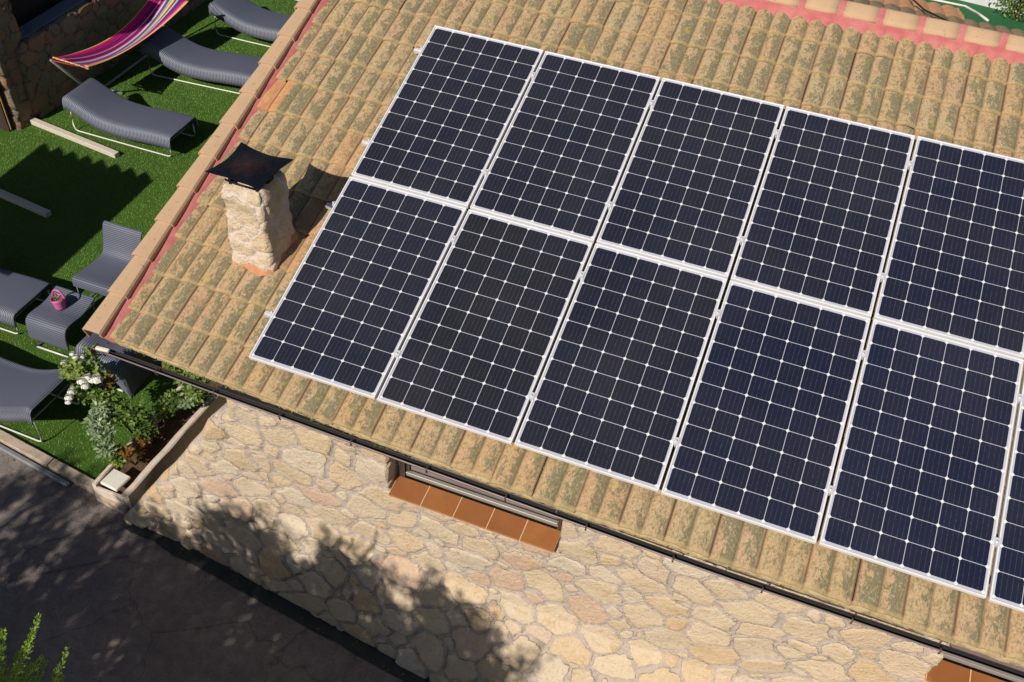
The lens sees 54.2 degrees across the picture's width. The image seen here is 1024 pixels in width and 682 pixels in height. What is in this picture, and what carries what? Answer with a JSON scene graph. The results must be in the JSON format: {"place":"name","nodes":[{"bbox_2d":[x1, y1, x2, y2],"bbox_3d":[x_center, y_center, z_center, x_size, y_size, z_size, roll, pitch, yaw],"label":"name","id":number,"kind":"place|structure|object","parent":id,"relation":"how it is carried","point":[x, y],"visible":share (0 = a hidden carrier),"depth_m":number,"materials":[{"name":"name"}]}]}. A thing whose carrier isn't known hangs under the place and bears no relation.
{"place":"outdoors","nodes":[
{"label":"outdoors","id":0,"kind":"place"},
{"bbox_2d":[0,0,297,479],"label":"lawn","id":1,"kind":"structure","parent":0,"point":[32,181],"depth_m":12.65,"materials":[{"name":"green plant"}]},
{"bbox_2d":[0,189,51,217],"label":"wooden beam","id":2,"kind":"structure","parent":1,"relation":"on","point":[26,204],"depth_m":12.34,"materials":[{"name":"grey wood"}]},
{"bbox_2d":[0,269,53,333],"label":"sun lounger","id":3,"kind":"object","parent":1,"relation":"on","point":[18,292],"visible":0.94,"depth_m":10.81,"materials":[{"name":"grey wicker"}]},
{"bbox_2d":[0,357,79,441],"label":"sun lounger","id":4,"kind":"object","parent":1,"relation":"on","point":[25,391],"visible":0.84,"depth_m":9.71,"materials":[{"name":"grey wicker"}]},
{"bbox_2d":[25,286,94,357],"bbox_3d":[-4.759,-0.190,10.626,0.505,0.465,0.544,17,46,13],"label":"table","id":5,"kind":"object","parent":1,"relation":"on","point":[46,321],"visible":0.94,"depth_m":10.45,"materials":[{"name":"grey wicker"}]},
{"bbox_2d":[50,289,65,310],"bbox_3d":[-4.747,-0.436,10.458,0.150,0.240,0.150,-16,47,-19],"label":"pink bucket","id":6,"kind":"object","parent":5,"relation":"on","point":[58,301],"visible":1,"depth_m":10.45,"materials":[{"name":"plastic"}]},
{"bbox_2d":[28,117,119,158],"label":"wooden beam","id":7,"kind":"structure","parent":1,"relation":"on","point":[88,143],"depth_m":13.43,"materials":[{"name":"beige wood"}]},
{"bbox_2d":[72,220,142,296],"bbox_3d":[-4.446,-0.799,11.092,0.515,0.719,0.699,17,46,13],"label":"garden chair","id":8,"kind":"object","parent":1,"relation":"on","point":[101,273],"visible":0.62,"depth_m":11.08,"materials":[{"name":"grey wicker"}]},
{"bbox_2d":[50,24,164,94],"bbox_3d":[-5.702,-4.319,14.395,0.680,1.056,2.862,17,46,13],"label":"hammock stand","id":9,"kind":"object","parent":1,"relation":"on","point":[111,80],"visible":0.34,"depth_m":14.52,"materials":[{"name":"grey metal"}]},
{"bbox_2d":[52,0,188,69],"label":"hammock","id":10,"kind":"object","parent":9,"relation":"hanging from","point":[149,18],"visible":1,"depth_m":14.28,"materials":[{"name":"fabric"}]},
{"bbox_2d":[75,333,161,398],"bbox_3d":[-4.089,0.175,10.322,0.678,0.648,0.548,17,46,13],"label":"garden chair","id":11,"kind":"object","parent":1,"relation":"on","point":[130,378],"visible":0.34,"depth_m":10.11,"materials":[{"name":"grey wicker"}]},
{"bbox_2d":[62,78,198,156],"bbox_3d":[-5.127,-3.014,13.471,1.635,0.528,0.648,17,46,13],"label":"sun lounger","id":12,"kind":"object","parent":1,"relation":"on","point":[95,103],"visible":1,"depth_m":13.36,"materials":[{"name":"grey wicker"}]},
{"bbox_2d":[92,375,226,508],"bbox_3d":[-3.191,0.675,10.032,0.526,0.240,2.450,17,46,13],"label":"planter trough","id":13,"kind":"object","parent":1,"relation":"on","point":[177,435],"visible":0.42,"depth_m":9.59,"materials":[{"name":"concrete"}]},
{"bbox_2d":[80,399,135,467],"bbox_3d":[-3.775,0.908,9.314,0.371,0.614,0.714,-26,51,-27],"label":"shrub","id":14,"kind":"object","parent":13,"relation":"on","point":[119,451],"visible":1,"depth_m":9.21,"materials":[{"name":"green plant"}]},
{"bbox_2d":[101,469,130,491],"bbox_3d":[-3.650,1.281,9.205,0.190,0.035,0.190,23,44,13],"label":"white slab","id":15,"kind":"object","parent":13,"relation":"on","point":[115,480],"depth_m":9.18,"materials":[{"name":"white stone"}]},
{"bbox_2d":[58,345,177,458],"bbox_3d":[-3.831,0.566,9.572,1.101,0.745,0.747,17,46,13],"label":"rose bush","id":16,"kind":"object","parent":13,"relation":"on","point":[92,379],"visible":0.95,"depth_m":9.44,"materials":[{"name":"green plant"}]},
{"bbox_2d":[157,360,210,412],"bbox_3d":[-3.231,0.386,9.869,0.495,0.643,0.864,-11,46,-15],"label":"rose bush","id":17,"kind":"object","parent":13,"relation":"in","point":[185,400],"visible":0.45,"depth_m":9.66,"materials":[{"name":"green plant"}]},
{"bbox_2d":[141,26,260,93],"bbox_3d":[-4.439,-4.097,14.636,1.766,0.528,0.648,14,45,11],"label":"sun lounger","id":18,"kind":"object","parent":1,"relation":"on","point":[169,48],"visible":0.87,"depth_m":14.51,"materials":[{"name":"grey wicker"}]},
{"bbox_2d":[209,0,290,46],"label":"sun lounger","id":19,"kind":"object","parent":1,"relation":"on","point":[248,18],"visible":0.62,"depth_m":15.46,"materials":[{"name":"grey wicker"}]},
{"bbox_2d":[0,443,403,681],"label":"road","id":20,"kind":"structure","parent":0,"point":[47,560],"depth_m":8.54,"materials":[{"name":"asphalt"}]},
{"bbox_2d":[0,613,69,681],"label":"conifer","id":21,"kind":"object","parent":20,"relation":"on","point":[24,678],"visible":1,"depth_m":5.24,"materials":[{"name":"green plant"}]},
{"bbox_2d":[0,444,69,486],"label":"metal bar","id":22,"kind":"object","parent":20,"relation":"on","point":[35,466],"visible":1,"depth_m":9.53,"materials":[{"name":"grey metal"}]},
{"bbox_2d":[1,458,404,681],"bbox_3d":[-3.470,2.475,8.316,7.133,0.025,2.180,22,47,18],"label":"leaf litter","id":23,"kind":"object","parent":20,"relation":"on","point":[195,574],"visible":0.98,"depth_m":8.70,"materials":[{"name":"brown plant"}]},
{"bbox_2d":[122,521,429,681],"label":"drain channel","id":24,"kind":"object","parent":20,"relation":"on","point":[261,594],"visible":0.97,"depth_m":8.65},
{"bbox_2d":[924,0,1023,30],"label":"turf strip","id":25,"kind":"object","parent":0,"point":[995,17],"depth_m":17.55,"materials":[{"name":"green plant"}]},
{"bbox_2d":[961,0,1023,19],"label":"white yard wall","id":26,"kind":"structure","parent":25,"relation":"on","point":[990,3],"depth_m":17.70,"materials":[{"name":"paint"}]},
{"bbox_2d":[989,0,1023,22],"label":"yard shrub","id":27,"kind":"object","parent":25,"relation":"on","point":[1003,4],"visible":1,"depth_m":17.34,"materials":[{"name":"green plant"}]},
{"label":"ground","id":28,"kind":"structure","parent":0,"visible":0},
{"bbox_2d":[0,429,54,468],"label":"kerb stone","id":29,"kind":"object","parent":28,"relation":"on","point":[25,449],"visible":1,"depth_m":9.65,"materials":[{"name":"concrete"}]},
{"bbox_2d":[48,459,95,494],"bbox_3d":[-4.118,1.295,9.472,0.645,0.084,0.105,22,47,18],"label":"kerb stone","id":30,"kind":"object","parent":28,"relation":"on","point":[71,474],"visible":0.83,"depth_m":9.46,"materials":[{"name":"concrete"}]},
{"bbox_2d":[0,0,205,131],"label":"terrace building","id":31,"kind":"structure","parent":28,"relation":"on","point":[36,36],"depth_m":13.72,"materials":[{"name":"stone"}]},
{"bbox_2d":[95,488,132,514],"bbox_3d":[-3.687,1.476,9.315,0.360,0.100,0.160,22,47,18],"label":"concrete step","id":32,"kind":"object","parent":28,"relation":"on","point":[123,509],"visible":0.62,"depth_m":9.24,"materials":[{"name":"beige concrete"}]},
{"bbox_2d":[82,0,1023,681],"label":"stone house","id":33,"kind":"structure","parent":28,"relation":"on","point":[422,546],"depth_m":7.65,"materials":[{"name":"beige stone"}]},
{"bbox_2d":[388,420,562,552],"bbox_3d":[-0.216,0.997,7.097,1.580,1.000,0.395,17,46,13],"label":"window","id":34,"kind":"structure","parent":33,"relation":"in","point":[479,515],"depth_m":7.20,"materials":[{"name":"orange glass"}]},
{"bbox_2d":[361,138,885,281],"bbox_3d":[1.675,-0.718,7.375,6.204,0.162,0.066,17,63,13],"label":"mounting rail","id":35,"kind":"object","parent":33,"relation":"attached to","point":[609,204],"visible":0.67,"depth_m":7.54,"materials":[{"name":"metal"}]},
{"bbox_2d":[351,25,543,208],"bbox_3d":[-0.498,-1.862,8.117,0.992,0.035,1.697,17,64,13],"label":"solar panel","id":36,"kind":"object","parent":35,"relation":"attached to","point":[441,129],"visible":1,"depth_m":8.08,"materials":[{"name":"glass"},{"name":"silicon"},{"name":"aluminium"}]},
{"bbox_2d":[470,51,659,242],"bbox_3d":[0.444,-1.574,7.886,0.992,0.035,1.697,17,64,13],"label":"solar panel","id":37,"kind":"object","parent":35,"relation":"attached to","point":[560,159],"visible":1,"depth_m":7.84,"materials":[{"name":"glass"},{"name":"silicon"},{"name":"aluminium"}]},
{"bbox_2d":[596,77,783,278],"bbox_3d":[1.389,-1.293,7.659,0.992,0.035,1.697,17,64,13],"label":"solar panel","id":38,"kind":"object","parent":35,"relation":"attached to","point":[687,187],"visible":1,"depth_m":7.62,"materials":[{"name":"glass"},{"name":"silicon"},{"name":"aluminium"}]},
{"bbox_2d":[730,106,914,317],"bbox_3d":[2.331,-1.005,7.428,0.992,0.035,1.697,17,64,13],"label":"solar panel","id":39,"kind":"object","parent":35,"relation":"attached to","point":[821,222],"visible":1,"depth_m":7.38,"materials":[{"name":"glass"},{"name":"silicon"},{"name":"aluminium"}]},
{"bbox_2d":[873,136,1023,358],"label":"solar panel","id":40,"kind":"object","parent":35,"relation":"attached to","point":[954,269],"visible":1,"depth_m":7.15,"materials":[{"name":"glass"},{"name":"silicon"},{"name":"aluminium"}]},
{"bbox_2d":[264,310,1000,547],"bbox_3d":[1.073,0.685,6.639,6.204,0.162,0.066,17,63,13],"label":"mounting rail","id":41,"kind":"object","parent":33,"relation":"attached to","point":[267,314],"visible":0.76,"depth_m":6.58,"materials":[{"name":"metal"}]},
{"bbox_2d":[249,176,466,399],"bbox_3d":[-1.107,-0.443,7.373,0.992,0.037,1.697,17,64,13],"label":"solar panel","id":42,"kind":"object","parent":41,"relation":"attached to","point":[344,314],"visible":1,"depth_m":7.33,"materials":[{"name":"glass"}]},
{"bbox_2d":[377,209,592,444],"bbox_3d":[-0.165,-0.155,7.142,0.992,0.037,1.697,17,64,13],"label":"solar panel","id":43,"kind":"object","parent":41,"relation":"attached to","point":[476,347],"visible":1,"depth_m":7.10,"materials":[{"name":"glass"},{"name":"silicon"},{"name":"aluminium"}]},
{"bbox_2d":[514,243,726,491],"bbox_3d":[0.780,0.127,6.914,0.992,0.037,1.697,17,64,13],"label":"solar panel","id":44,"kind":"object","parent":41,"relation":"attached to","point":[614,387],"visible":1,"depth_m":6.87,"materials":[{"name":"glass"},{"name":"silicon"},{"name":"aluminium"}]},
{"bbox_2d":[661,280,870,543],"bbox_3d":[1.722,0.415,6.683,0.992,0.037,1.697,17,64,13],"label":"solar panel","id":45,"kind":"object","parent":41,"relation":"attached to","point":[760,436],"visible":1,"depth_m":6.64,"materials":[{"name":"glass"},{"name":"silicon"},{"name":"aluminium"}]},
{"bbox_2d":[818,319,1023,598],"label":"solar panel","id":46,"kind":"object","parent":41,"relation":"attached to","point":[919,480],"visible":1,"depth_m":6.41,"materials":[{"name":"glass"},{"name":"silicon"},{"name":"aluminium"}]},
{"bbox_2d":[988,374,1023,611],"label":"solar panel","id":47,"kind":"object","parent":41,"relation":"attached to","point":[1006,589],"visible":1,"depth_m":6.13,"materials":[{"name":"silicon solar cells"},{"name":"glass"},{"name":"aluminium"}]},
{"bbox_2d":[413,45,912,170],"bbox_3d":[2.052,-1.596,7.835,6.204,0.162,0.066,17,64,13],"label":"mounting rail","id":48,"kind":"object","parent":33,"relation":"attached to","point":[532,75],"visible":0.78,"depth_m":8.00,"materials":[{"name":"metal"}]},
{"bbox_2d":[325,201,1022,403],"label":"mounting rail","id":49,"kind":"object","parent":33,"relation":"attached to","point":[716,315],"visible":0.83,"depth_m":7.03,"materials":[{"name":"metal"}]},
{"bbox_2d":[925,575,1023,681],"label":"window","id":50,"kind":"structure","parent":33,"relation":"in","point":[945,671],"depth_m":6.42,"materials":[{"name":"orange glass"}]}
]}

